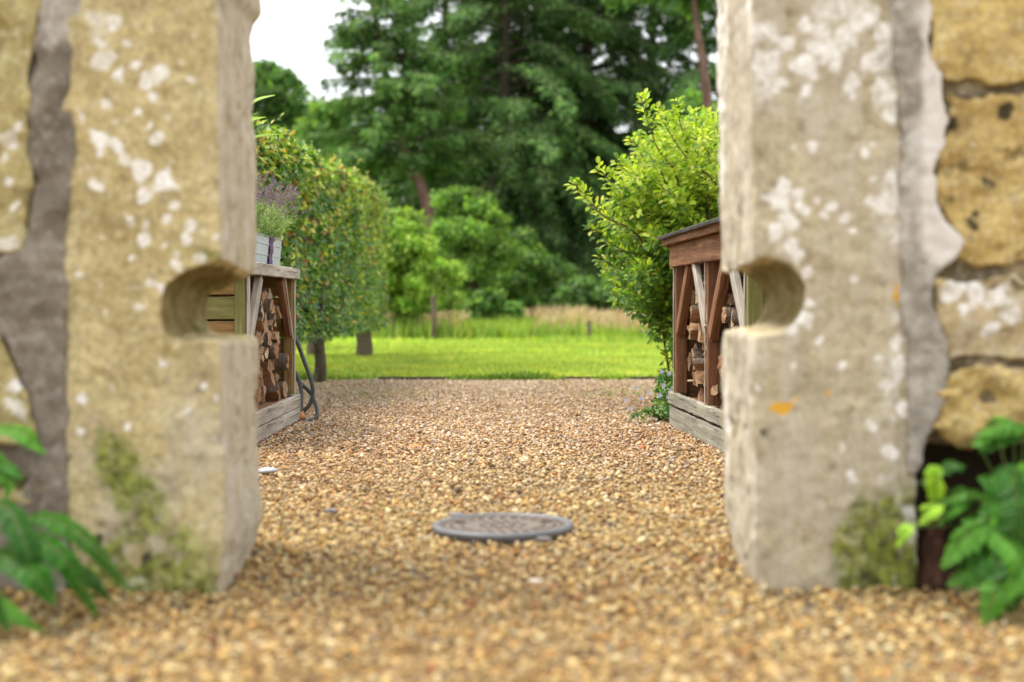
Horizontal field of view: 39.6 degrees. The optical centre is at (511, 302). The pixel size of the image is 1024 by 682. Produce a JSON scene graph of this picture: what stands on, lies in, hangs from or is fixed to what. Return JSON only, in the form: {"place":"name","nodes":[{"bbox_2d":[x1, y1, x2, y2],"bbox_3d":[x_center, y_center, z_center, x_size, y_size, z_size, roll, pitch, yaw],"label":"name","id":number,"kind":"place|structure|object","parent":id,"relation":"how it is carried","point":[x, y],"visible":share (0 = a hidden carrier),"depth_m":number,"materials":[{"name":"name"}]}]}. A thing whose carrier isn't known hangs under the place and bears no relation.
{"place":"outdoors","nodes":[
{"label":"outdoors","id":0,"kind":"place"},
{"bbox_2d":[296,337,670,354],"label":"lawn grass","id":1,"kind":"structure","parent":0,"point":[507,346],"depth_m":22.47,"materials":[{"name":"green plant"}]},
{"bbox_2d":[296,349,672,378],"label":"lawn","id":2,"kind":"structure","parent":0,"point":[497,360],"depth_m":16.99,"materials":[{"name":"green plant"}]},
{"bbox_2d":[252,113,392,382],"bbox_3d":[-2.389,-0.488,14.551,1.662,2.531,10.792,0,0,0],"label":"pleached hedge","id":3,"kind":"object","parent":2,"relation":"on","point":[342,284],"visible":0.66,"depth_m":13.54,"materials":[{"name":"green plant"}]},
{"bbox_2d":[297,368,657,380],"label":"edge grass","id":4,"kind":"structure","parent":2,"relation":"on","point":[507,375],"depth_m":13.68,"materials":[{"name":"green plant"}]},
{"bbox_2d":[335,313,658,339],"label":"meadow grass","id":5,"kind":"structure","parent":2,"relation":"on","point":[508,326],"depth_m":27.51,"materials":[{"name":"green plant"}]},
{"bbox_2d":[331,332,667,342],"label":"meadow grass","id":6,"kind":"structure","parent":2,"relation":"on","point":[582,338],"depth_m":25.49,"materials":[{"name":"green plant"}]},
{"bbox_2d":[587,321,590,340],"bbox_3d":[1.436,0.568,26.500,0.077,0.467,0.071,0,0,0],"label":"fence post","id":7,"kind":"object","parent":2,"relation":"on","point":[588,327],"visible":0.71,"depth_m":26.47,"materials":[{"name":"brown wood"}]},
{"bbox_2d":[251,0,718,151],"label":"sky","id":8,"kind":"structure","parent":0,"point":[291,33],"materials":[{"name":"white"}]},
{"bbox_2d":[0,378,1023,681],"bbox_3d":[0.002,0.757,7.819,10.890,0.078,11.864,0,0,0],"label":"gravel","id":9,"kind":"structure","parent":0,"point":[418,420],"depth_m":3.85,"materials":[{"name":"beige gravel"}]},
{"bbox_2d":[535,536,551,541],"bbox_3d":[0.099,0.735,4.418,0.052,0.017,0.038,0,0,0],"label":"loose stone","id":10,"kind":"object","parent":9,"relation":"on","point":[543,538],"visible":1,"depth_m":4.41,"materials":[{"name":"grey stone"}]},
{"bbox_2d":[0,380,1023,681],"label":"gravel path","id":11,"kind":"structure","parent":0,"point":[428,658],"depth_m":3.62,"materials":[{"name":"brown gravel"}]},
{"bbox_2d":[0,0,79,595],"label":"stone wall","id":12,"kind":"structure","parent":11,"relation":"on","point":[38,150],"depth_m":3.78,"materials":[{"name":"beige stone"}]},
{"bbox_2d":[0,424,46,498],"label":"wall fern","id":13,"kind":"object","parent":12,"relation":"attached to","point":[8,468],"depth_m":3.62,"materials":[{"name":"green plant"}]},
{"bbox_2d":[0,499,134,631],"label":"hart fern","id":14,"kind":"object","parent":11,"relation":"on","point":[30,572],"visible":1,"depth_m":3.32,"materials":[{"name":"green plant"}]},
{"bbox_2d":[62,0,262,598],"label":"gate pier","id":15,"kind":"structure","parent":11,"relation":"on","point":[161,430],"depth_m":3.79,"materials":[{"name":"stone"}]},
{"bbox_2d":[205,262,300,442],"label":"log store","id":16,"kind":"structure","parent":11,"relation":"on","point":[240,308],"depth_m":8.03,"materials":[{"name":"brown wood"}]},
{"bbox_2d":[254,396,260,408],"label":"split log","id":17,"kind":"object","parent":16,"relation":"on","point":[257,401],"visible":0.12,"depth_m":7.94,"materials":[{"name":"brown wood"}]},
{"bbox_2d":[260,386,265,402],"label":"split log","id":18,"kind":"object","parent":16,"relation":"on","point":[263,392],"visible":0.13,"depth_m":8.29,"materials":[{"name":"brown wood"}]},
{"bbox_2d":[252,95,278,137],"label":"tall leafy plant","id":19,"kind":"object","parent":16,"relation":"on","point":[255,118],"visible":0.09,"depth_m":7.70,"materials":[{"name":"green plant"}]},
{"bbox_2d":[255,232,282,265],"bbox_3d":[-1.481,-0.301,8.240,0.171,0.168,0.878,0,0,0],"label":"flower trough","id":20,"kind":"object","parent":16,"relation":"on","point":[268,250],"visible":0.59,"depth_m":8.21,"materials":[{"name":"paint"}]},
{"bbox_2d":[256,171,310,240],"bbox_3d":[-1.453,-0.556,8.274,0.480,0.411,1.111,0,0,0],"label":"lavender plant","id":21,"kind":"object","parent":20,"relation":"on","point":[269,224],"visible":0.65,"depth_m":8.17,"materials":[{"name":"green plant"}]},
{"bbox_2d":[265,384,278,400],"bbox_3d":[-1.547,0.539,8.522,0.311,0.109,0.134,1,12,-6],"label":"split log","id":22,"kind":"object","parent":16,"relation":"on","point":[272,394],"visible":0.33,"depth_m":8.50,"materials":[{"name":"brown wood"}]},
{"bbox_2d":[263,373,275,386],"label":"split log","id":23,"kind":"object","parent":22,"relation":"on","point":[269,380],"visible":0.24,"depth_m":8.48,"materials":[{"name":"brown wood"}]},
{"bbox_2d":[259,359,269,374],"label":"split log","id":24,"kind":"object","parent":23,"relation":"on","point":[264,365],"visible":0.15,"depth_m":8.42,"materials":[{"name":"brown wood"}]},
{"bbox_2d":[265,344,278,358],"bbox_3d":[-1.542,0.294,8.401,0.315,0.094,0.102,-3,-44,5],"label":"split log","id":25,"kind":"object","parent":24,"relation":"on","point":[273,351],"visible":0.2,"depth_m":8.35,"materials":[{"name":"brown wood"}]},
{"bbox_2d":[277,381,287,398],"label":"split log","id":26,"kind":"object","parent":16,"relation":"on","point":[283,387],"visible":0.23,"depth_m":8.81,"materials":[{"name":"brown wood"}]},
{"bbox_2d":[259,467,277,473],"bbox_3d":[-1.067,0.734,6.221,0.089,0.028,0.070,0,0,0],"label":"loose stone","id":27,"kind":"object","parent":11,"relation":"on","point":[267,470],"visible":0.96,"depth_m":6.20,"materials":[{"name":"white stone"}]},
{"bbox_2d":[281,317,319,421],"bbox_3d":[-1.354,0.425,9.127,0.244,0.678,0.146,0,0,30],"label":"garden hose","id":28,"kind":"object","parent":11,"relation":"on","point":[302,386],"visible":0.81,"depth_m":9.11,"materials":[{"name":"rubber"}]},
{"bbox_2d":[293,378,657,397],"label":"gravel weeds","id":29,"kind":"object","parent":11,"relation":"on","point":[485,380],"visible":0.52,"depth_m":11.94,"materials":[{"name":"green plant"}]},
{"bbox_2d":[432,512,573,545],"bbox_3d":[-0.030,0.751,4.650,0.464,0.070,0.464,0,0,0],"label":"drain cover","id":30,"kind":"object","parent":11,"relation":"on","point":[506,528],"visible":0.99,"depth_m":4.59,"materials":[{"name":"metal"}]},
{"bbox_2d":[377,376,656,379],"bbox_3d":[0.160,0.738,13.740,2.920,0.052,0.017,0,0,0],"label":"lawn edging","id":31,"kind":"object","parent":11,"relation":"on","point":[439,378],"visible":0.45,"depth_m":13.73,"materials":[{"name":"brown"}]},
{"bbox_2d":[528,578,543,582],"bbox_3d":[0.063,0.734,3.753,0.042,0.012,0.030,0,0,-24],"label":"loose stone","id":32,"kind":"object","parent":11,"relation":"on","point":[535,580],"visible":1,"depth_m":3.74,"materials":[{"name":"beige stone"}]},
{"bbox_2d":[624,367,674,422],"bbox_3d":[0.910,0.593,9.128,0.419,0.367,0.765,0,0,0],"label":"periwinkle plant","id":33,"kind":"object","parent":11,"relation":"on","point":[664,379],"visible":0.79,"depth_m":8.99,"materials":[{"name":"green plant"}]},
{"bbox_2d":[564,88,743,370],"bbox_3d":[1.422,-0.401,10.684,2.179,2.357,2.900,0,0,0],"label":"beech shrub","id":34,"kind":"object","parent":11,"relation":"on","point":[672,182],"visible":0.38,"depth_m":9.71,"materials":[{"name":"green plant"}]},
{"bbox_2d":[657,217,766,451],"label":"log store","id":35,"kind":"structure","parent":11,"relation":"on","point":[695,252],"depth_m":7.65,"materials":[{"name":"brown wood"}]},
{"bbox_2d":[699,388,706,401],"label":"split log","id":36,"kind":"object","parent":35,"relation":"on","point":[701,393],"visible":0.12,"depth_m":8.24,"materials":[{"name":"brown wood"}]},
{"bbox_2d":[731,309,739,327],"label":"split log","id":37,"kind":"object","parent":35,"relation":"in","point":[734,319],"visible":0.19,"depth_m":7.14,"materials":[{"name":"brown wood"}]},
{"bbox_2d":[716,0,917,595],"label":"gate pier","id":38,"kind":"structure","parent":11,"relation":"on","point":[819,480],"depth_m":3.79,"materials":[{"name":"stone"}]},
{"bbox_2d":[916,500,953,590],"bbox_3d":[1.135,0.656,3.860,0.117,0.232,0.124,0,0,0],"label":"tree stump","id":39,"kind":"object","parent":11,"relation":"on","point":[932,574],"visible":0.62,"depth_m":3.83,"materials":[{"name":"brown wood"}]},
{"bbox_2d":[890,0,1023,572],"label":"stone wall","id":40,"kind":"structure","parent":11,"relation":"on","point":[958,67],"depth_m":3.78,"materials":[{"name":"stone"}]},
{"bbox_2d":[895,416,1023,624],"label":"hollow plant","id":41,"kind":"object","parent":11,"relation":"on","point":[994,542],"visible":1,"depth_m":3.49,"materials":[{"name":"green plant"}]},
{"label":"split log","id":42,"kind":"object","parent":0,"visible":0},
{"bbox_2d":[254,331,260,343],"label":"split log","id":43,"kind":"object","parent":42,"relation":"on","point":[257,334],"visible":0.1,"depth_m":7.82,"materials":[{"name":"brown wood"}]},
{"label":"split log","id":44,"kind":"object","parent":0,"visible":0},
{"bbox_2d":[262,329,271,345],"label":"split log","id":45,"kind":"object","parent":44,"relation":"on","point":[266,338],"visible":0.16,"depth_m":8.27,"materials":[{"name":"brown wood"}]},
{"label":"split log","id":46,"kind":"object","parent":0,"visible":0},
{"bbox_2d":[270,331,279,343],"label":"split log","id":47,"kind":"object","parent":46,"relation":"on","point":[274,336],"visible":0.21,"depth_m":8.59,"materials":[{"name":"brown wood"}]},
{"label":"split log","id":48,"kind":"object","parent":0,"visible":0},
{"bbox_2d":[206,319,233,320],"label":"split log","id":49,"kind":"object","parent":48,"relation":"on","point":[220,319],"visible":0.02,"depth_m":7.54,"materials":[{"name":"brown wood"}]},
{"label":"split log","id":50,"kind":"object","parent":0,"visible":0},
{"bbox_2d":[255,316,262,330],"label":"split log","id":51,"kind":"object","parent":50,"relation":"on","point":[259,324],"visible":0.16,"depth_m":7.95,"materials":[{"name":"brown wood"}]},
{"bbox_2d":[258,299,263,319],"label":"split log","id":52,"kind":"object","parent":51,"relation":"on","point":[260,312],"visible":0.16,"depth_m":7.97,"materials":[{"name":"brown wood"}]},
{"bbox_2d":[262,312,267,334],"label":"split log","id":53,"kind":"object","parent":50,"relation":"on","point":[265,327],"visible":0.18,"depth_m":8.05,"materials":[{"name":"brown wood"}]},
{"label":"split log","id":54,"kind":"object","parent":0,"visible":0},
{"bbox_2d":[266,312,276,327],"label":"split log","id":55,"kind":"object","parent":54,"relation":"on","point":[272,316],"visible":0.17,"depth_m":8.44,"materials":[{"name":"brown wood"}]},
{"label":"ground","id":56,"kind":"structure","parent":0,"visible":0},
{"bbox_2d":[252,57,317,144],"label":"broadleaf tree","id":57,"kind":"object","parent":56,"relation":"on","point":[286,87],"visible":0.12,"depth_m":67.00,"materials":[{"name":"green plant"}]},
{"bbox_2d":[292,89,396,218],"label":"broadleaf tree","id":58,"kind":"object","parent":56,"relation":"on","point":[312,120],"visible":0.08,"depth_m":56.84,"materials":[{"name":"green plant"}]},
{"bbox_2d":[300,0,505,246],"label":"pine tree","id":59,"kind":"object","parent":56,"relation":"on","point":[411,90],"visible":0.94,"depth_m":44.28,"materials":[{"name":"green plant"}]},
{"bbox_2d":[366,205,447,337],"bbox_3d":[-2.190,-0.556,27.976,1.916,2.741,1.746,0,0,0],"label":"bush","id":60,"kind":"object","parent":56,"relation":"on","point":[412,264],"visible":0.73,"depth_m":27.67,"materials":[{"name":"green plant"}]},
{"bbox_2d":[431,296,436,340],"bbox_3d":[-1.457,0.337,26.500,0.106,0.928,0.102,0,0,0],"label":"fence post","id":61,"kind":"object","parent":56,"relation":"on","point":[433,317],"visible":0.77,"depth_m":26.46,"materials":[{"name":"brown wood"}]},
{"bbox_2d":[356,0,523,210],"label":"conifer tree","id":62,"kind":"object","parent":56,"relation":"on","point":[407,3],"visible":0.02,"depth_m":59.88,"materials":[{"name":"green plant"}]},
{"bbox_2d":[429,253,469,319],"bbox_3d":[-1.697,-0.183,31.063,1.551,1.994,1.521,0,0,0],"label":"bush","id":63,"kind":"object","parent":56,"relation":"on","point":[454,273],"visible":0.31,"depth_m":30.72,"materials":[{"name":"green plant"}]},
{"bbox_2d":[429,182,529,312],"bbox_3d":[-1.172,-1.174,37.824,2.826,3.978,2.682,0,0,-34],"label":"bush","id":64,"kind":"object","parent":56,"relation":"on","point":[465,230],"visible":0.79,"depth_m":37.44,"materials":[{"name":"green plant"}]},
{"bbox_2d":[457,286,524,320],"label":"bush","id":65,"kind":"object","parent":56,"relation":"on","point":[481,301],"visible":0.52,"depth_m":33.54,"materials":[{"name":"green plant"}]},
{"bbox_2d":[340,302,647,337],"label":"meadow seed grass","id":66,"kind":"structure","parent":56,"relation":"on","point":[576,312],"depth_m":28.88,"materials":[{"name":"beige plant"}]},
{"bbox_2d":[378,0,634,309],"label":"conifer tree","id":67,"kind":"object","parent":56,"relation":"on","point":[506,113],"visible":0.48,"depth_m":48.24,"materials":[{"name":"green plant"}]},
{"bbox_2d":[468,224,564,315],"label":"bush","id":68,"kind":"object","parent":56,"relation":"on","point":[523,280],"visible":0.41,"depth_m":40.48,"materials":[{"name":"green plant"}]},
{"bbox_2d":[487,0,602,192],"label":"conifer tree","id":69,"kind":"object","parent":56,"relation":"on","point":[513,35],"depth_m":65.49,"materials":[{"name":"green plant"}]},
{"bbox_2d":[533,253,588,310],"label":"bush","id":70,"kind":"object","parent":56,"relation":"on","point":[566,271],"visible":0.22,"depth_m":43.67,"materials":[{"name":"green plant"}]},
{"bbox_2d":[457,0,697,281],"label":"conifer tree","id":71,"kind":"object","parent":56,"relation":"on","point":[628,40],"visible":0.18,"depth_m":50.23,"materials":[{"name":"green plant"}]},
{"bbox_2d":[549,273,629,313],"bbox_3d":[2.040,0.033,36.973,2.145,1.642,2.099,0,0,0],"label":"bush","id":72,"kind":"object","parent":56,"relation":"on","point":[589,292],"visible":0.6,"depth_m":36.37,"materials":[{"name":"green plant"}]},
{"bbox_2d":[603,265,642,311],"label":"bush","id":73,"kind":"object","parent":56,"relation":"on","point":[623,274],"depth_m":39.46,"materials":[{"name":"green plant"}]},
{"bbox_2d":[569,2,717,265],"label":"conifer tree","id":74,"kind":"object","parent":56,"relation":"on","point":[684,59],"depth_m":55.53,"materials":[{"name":"green plant"}]},
{"bbox_2d":[601,0,717,154],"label":"pine tree","id":75,"kind":"object","parent":56,"relation":"on","point":[695,8],"visible":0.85,"depth_m":39.98,"materials":[{"name":"green plant"}]},
{"bbox_2d":[614,0,718,229],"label":"conifer tree","id":76,"kind":"object","parent":56,"relation":"on","point":[707,28],"visible":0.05,"depth_m":49.68,"materials":[{"name":"green plant"}]},
{"bbox_2d":[659,84,718,142],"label":"shrub","id":77,"kind":"object","parent":56,"relation":"on","point":[694,103],"visible":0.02,"depth_m":43.97,"materials":[{"name":"green plant"}]},
{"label":"split log","id":78,"kind":"object","parent":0,"visible":0},
{"bbox_2d":[262,299,272,312],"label":"split log","id":79,"kind":"object","parent":78,"relation":"on","point":[267,304],"visible":0.23,"depth_m":8.25,"materials":[{"name":"brown wood"}]},
{"bbox_2d":[260,290,267,303],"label":"split log","id":80,"kind":"object","parent":79,"relation":"on","point":[264,293],"visible":0.18,"depth_m":8.26,"materials":[{"name":"brown wood"}]},
{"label":"split log","id":81,"kind":"object","parent":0,"visible":0},
{"bbox_2d":[273,302,281,318],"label":"split log","id":82,"kind":"object","parent":81,"relation":"on","point":[277,310],"visible":0.18,"depth_m":8.74,"materials":[{"name":"brown wood"}]},
{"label":"split log","id":83,"kind":"object","parent":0,"visible":0},
{"bbox_2d":[262,288,271,298],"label":"split log","id":84,"kind":"object","parent":83,"relation":"on","point":[269,295],"visible":0.14,"depth_m":8.44,"materials":[{"name":"brown wood"}]},
{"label":"split log","id":85,"kind":"object","parent":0,"visible":0},
{"bbox_2d":[711,384,722,395],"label":"split log","id":86,"kind":"object","parent":85,"relation":"on","point":[716,390],"visible":0.19,"depth_m":7.46,"materials":[{"name":"brown wood"}]},
{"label":"split log","id":87,"kind":"object","parent":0,"visible":0},
{"bbox_2d":[695,371,706,387],"bbox_3d":[1.208,0.453,8.142,0.316,0.072,0.122,3,43,1],"label":"split log","id":88,"kind":"object","parent":87,"relation":"on","point":[699,376],"visible":0.22,"depth_m":8.12,"materials":[{"name":"brown wood"}]},
{"bbox_2d":[693,358,703,370],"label":"split log","id":89,"kind":"object","parent":88,"relation":"on","point":[698,364],"visible":0.27,"depth_m":8.08,"materials":[{"name":"brown wood"}]},
{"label":"split log","id":90,"kind":"object","parent":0,"visible":0},
{"bbox_2d":[717,355,721,370],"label":"split log","id":91,"kind":"object","parent":90,"relation":"on","point":[719,366],"visible":0.06,"depth_m":7.39,"materials":[{"name":"brown wood"}]},
{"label":"split log","id":92,"kind":"object","parent":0,"visible":0},
{"bbox_2d":[687,356,703,371],"bbox_3d":[1.185,0.368,8.319,0.318,0.096,0.069,1,42,-4],"label":"split log","id":93,"kind":"object","parent":92,"relation":"on","point":[690,362],"visible":0.2,"depth_m":8.29,"materials":[{"name":"brown wood"}]},
{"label":"split log","id":94,"kind":"object","parent":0,"visible":0},
{"bbox_2d":[691,348,703,356],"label":"split log","id":95,"kind":"object","parent":94,"relation":"on","point":[697,352],"visible":0.13,"depth_m":8.40,"materials":[{"name":"brown wood"}]},
{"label":"split log","id":96,"kind":"object","parent":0,"visible":0},
{"bbox_2d":[711,324,730,341],"bbox_3d":[1.215,0.171,7.589,0.318,0.064,0.121,1,-42,-7],"label":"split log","id":97,"kind":"object","parent":96,"relation":"on","point":[724,327],"visible":0.21,"depth_m":7.54,"materials":[{"name":"brown wood"}]},
{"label":"split log","id":98,"kind":"object","parent":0,"visible":0},
{"bbox_2d":[698,323,706,342],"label":"split log","id":99,"kind":"object","parent":98,"relation":"on","point":[700,336],"visible":0.18,"depth_m":8.17,"materials":[{"name":"brown wood"}]},
{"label":"split log","id":100,"kind":"object","parent":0,"visible":0},
{"bbox_2d":[689,323,697,336],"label":"split log","id":101,"kind":"object","parent":100,"relation":"on","point":[693,329],"visible":0.23,"depth_m":8.30,"materials":[{"name":"brown wood"}]},
{"bbox_2d":[690,305,700,321],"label":"split log","id":102,"kind":"object","parent":101,"relation":"on","point":[695,314],"visible":0.2,"depth_m":8.23,"materials":[{"name":"brown wood"}]},
{"label":"split log","id":103,"kind":"object","parent":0,"visible":0},
{"bbox_2d":[721,307,735,322],"bbox_3d":[1.236,0.066,7.288,0.315,0.092,0.108,1,23,-4],"label":"split log","id":104,"kind":"object","parent":103,"relation":"on","point":[726,314],"visible":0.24,"depth_m":7.24,"materials":[{"name":"brown wood"}]},
{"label":"split log","id":105,"kind":"object","parent":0,"visible":0},
{"bbox_2d":[727,294,734,306],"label":"split log","id":106,"kind":"object","parent":105,"relation":"on","point":[731,301],"visible":0.16,"depth_m":7.55,"materials":[{"name":"brown wood"}]},
{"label":"split log","id":107,"kind":"object","parent":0,"visible":0},
{"bbox_2d":[690,290,697,305],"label":"split log","id":108,"kind":"object","parent":107,"relation":"on","point":[693,299],"visible":0.08,"depth_m":8.50,"materials":[{"name":"brown wood"}]},
{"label":"split log","id":109,"kind":"object","parent":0,"visible":0},
{"bbox_2d":[728,276,743,292],"bbox_3d":[1.236,-0.089,7.699,0.315,0.109,0.095,3,6,-1],"label":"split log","id":110,"kind":"object","parent":109,"relation":"on","point":[730,286],"visible":0.09,"depth_m":7.66,"materials":[{"name":"brown wood"}]},
{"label":"split log","id":111,"kind":"object","parent":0,"visible":0},
{"bbox_2d":[254,377,261,397],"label":"split log","id":112,"kind":"object","parent":111,"relation":"on","point":[257,392],"visible":0.16,"depth_m":7.83,"materials":[{"name":"brown wood"}]},
{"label":"split log","id":113,"kind":"object","parent":112,"relation":"on","visible":0},
{"bbox_2d":[259,346,263,362],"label":"split log","id":114,"kind":"object","parent":113,"relation":"on","point":[261,356],"visible":0.14,"depth_m":7.98,"materials":[{"name":"brown wood"}]},
{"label":"split log","id":115,"kind":"object","parent":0,"visible":0},
{"bbox_2d":[273,372,279,383],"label":"split log","id":116,"kind":"object","parent":115,"relation":"on","point":[276,377],"visible":0.16,"depth_m":8.75,"materials":[{"name":"brown wood"}]},
{"bbox_2d":[270,353,288,369],"bbox_3d":[-1.545,0.368,8.833,0.315,0.110,0.107,0,-8,-3],"label":"split log","id":117,"kind":"object","parent":116,"relation":"on","point":[281,362],"visible":0.3,"depth_m":8.80,"materials":[{"name":"brown wood"}]},
{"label":"split log","id":118,"kind":"object","parent":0,"visible":0},
{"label":"split log","id":119,"kind":"object","parent":118,"relation":"on","visible":0},
{"bbox_2d":[263,347,268,358],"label":"split log","id":120,"kind":"object","parent":119,"relation":"on","point":[265,352],"visible":0.21,"depth_m":8.07,"materials":[{"name":"brown wood"}]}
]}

